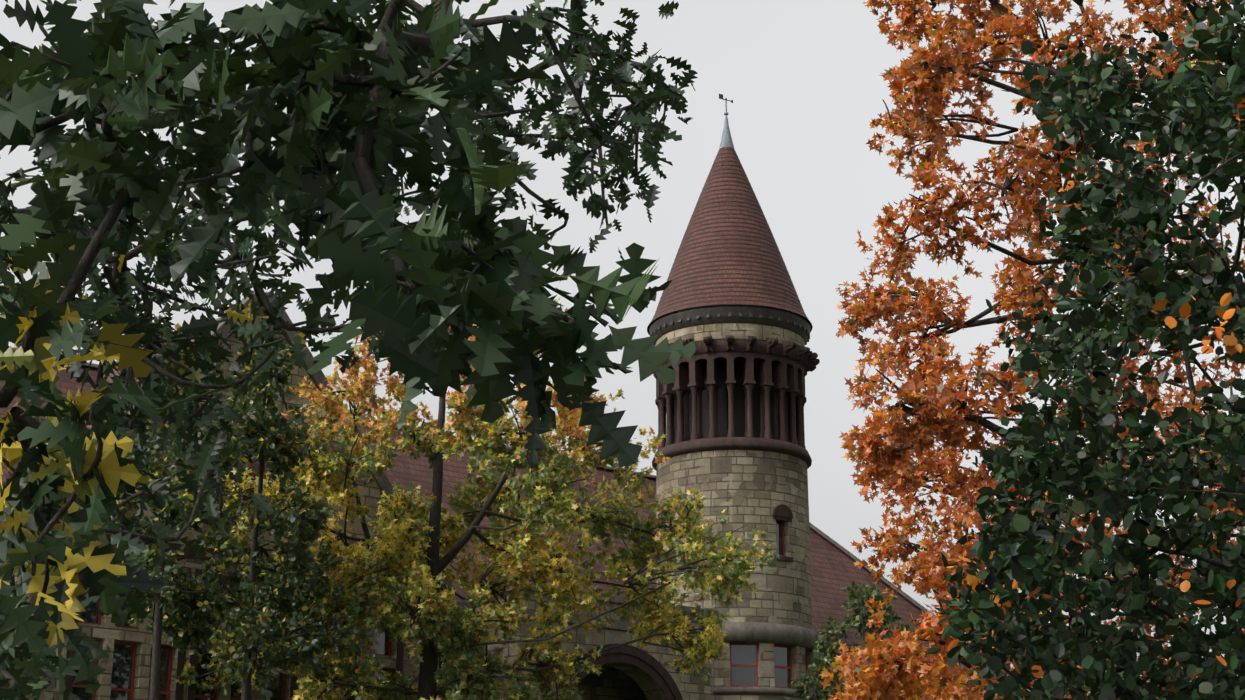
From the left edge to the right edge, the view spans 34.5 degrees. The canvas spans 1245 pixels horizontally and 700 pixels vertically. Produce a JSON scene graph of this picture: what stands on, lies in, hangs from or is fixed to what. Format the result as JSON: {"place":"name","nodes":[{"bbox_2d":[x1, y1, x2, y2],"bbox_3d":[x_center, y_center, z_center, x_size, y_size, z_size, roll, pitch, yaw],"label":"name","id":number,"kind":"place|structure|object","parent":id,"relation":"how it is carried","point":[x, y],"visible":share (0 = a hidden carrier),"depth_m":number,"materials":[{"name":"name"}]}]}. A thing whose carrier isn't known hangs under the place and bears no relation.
{"place":"outdoors","nodes":[
{"label":"outdoors","id":0,"kind":"place"},
{"bbox_2d":[0,0,1244,697],"label":"sky","id":1,"kind":"structure","parent":0,"point":[804,84],"materials":[{"name":"white"}]},
{"bbox_3d":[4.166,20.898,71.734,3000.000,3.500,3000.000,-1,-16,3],"label":"ground","id":2,"kind":"structure","parent":0,"visible":0},
{"bbox_2d":[111,323,271,699],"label":"green tree","id":3,"kind":"object","parent":2,"relation":"on","point":[218,603],"visible":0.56,"depth_m":50.01,"materials":[{"name":"green plant"}]},
{"bbox_2d":[194,336,364,699],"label":"green tree","id":4,"kind":"object","parent":2,"relation":"on","point":[272,427],"visible":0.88,"depth_m":53.16,"materials":[{"name":"green plant"}]},
{"bbox_2d":[0,0,696,699],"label":"oak tree","id":5,"kind":"object","parent":2,"relation":"on","point":[334,72],"visible":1,"depth_m":4.66,"materials":[{"name":"green plant"}]},
{"bbox_2d":[0,0,697,699],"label":"oak tree","id":6,"kind":"object","parent":2,"relation":"on","point":[190,370],"visible":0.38,"depth_m":10.78,"materials":[{"name":"green plant"}]},
{"bbox_2d":[172,298,780,699],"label":"sweetgum tree","id":7,"kind":"object","parent":2,"relation":"on","point":[527,549],"visible":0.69,"depth_m":56.94,"materials":[{"name":"yellow plant"}]},
{"bbox_2d":[0,290,983,699],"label":"building","id":8,"kind":"structure","parent":2,"relation":"on","point":[634,672],"depth_m":66.89,"materials":[{"name":"brick"}]},
{"bbox_2d":[656,450,815,699],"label":"tower shaft","id":9,"kind":"object","parent":2,"relation":"on","point":[752,489],"visible":0.48,"depth_m":73.23,"materials":[{"name":"beige stone"}]},
{"bbox_2d":[652,335,819,469],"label":"tower colonnade","id":10,"kind":"object","parent":9,"relation":"on","point":[729,392],"visible":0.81,"depth_m":75.18,"materials":[{"name":"brown stone"}]},
{"bbox_2d":[655,323,804,362],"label":"tower band","id":11,"kind":"object","parent":10,"relation":"on","point":[720,331],"visible":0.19,"depth_m":75.26,"materials":[{"name":"beige stone"}]},
{"bbox_2d":[649,305,809,345],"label":"tower cornice","id":12,"kind":"structure","parent":11,"relation":"on","point":[685,318],"depth_m":75.43,"materials":[{"name":"stone"}]},
{"bbox_2d":[647,147,812,334],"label":"conical roof","id":13,"kind":"structure","parent":12,"relation":"on","point":[728,253],"depth_m":76.99,"materials":[{"name":"brown tile"}]},
{"bbox_2d":[719,94,733,148],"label":"tower finial","id":14,"kind":"object","parent":13,"relation":"on","point":[726,140],"visible":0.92,"depth_m":80.18,"materials":[{"name":"silver metal"}]},
{"bbox_2d":[712,504,817,698],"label":"trim","id":15,"kind":"structure","parent":9,"relation":"attached to","point":[766,632],"depth_m":71.81,"materials":[{"name":"stone"}]},
{"bbox_2d":[790,581,935,699],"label":"tree","id":16,"kind":"object","parent":2,"relation":"on","point":[828,651],"visible":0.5,"depth_m":65.07,"materials":[{"name":"green plant"}]},
{"bbox_2d":[819,0,1244,699],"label":"maple tree","id":17,"kind":"object","parent":2,"relation":"on","point":[907,668],"visible":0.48,"depth_m":25.43,"materials":[{"name":"orange plant"}]},
{"bbox_2d":[911,0,1244,699],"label":"dark green tree","id":18,"kind":"object","parent":2,"relation":"on","point":[993,622],"visible":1,"depth_m":12.19,"materials":[{"name":"green plant"}]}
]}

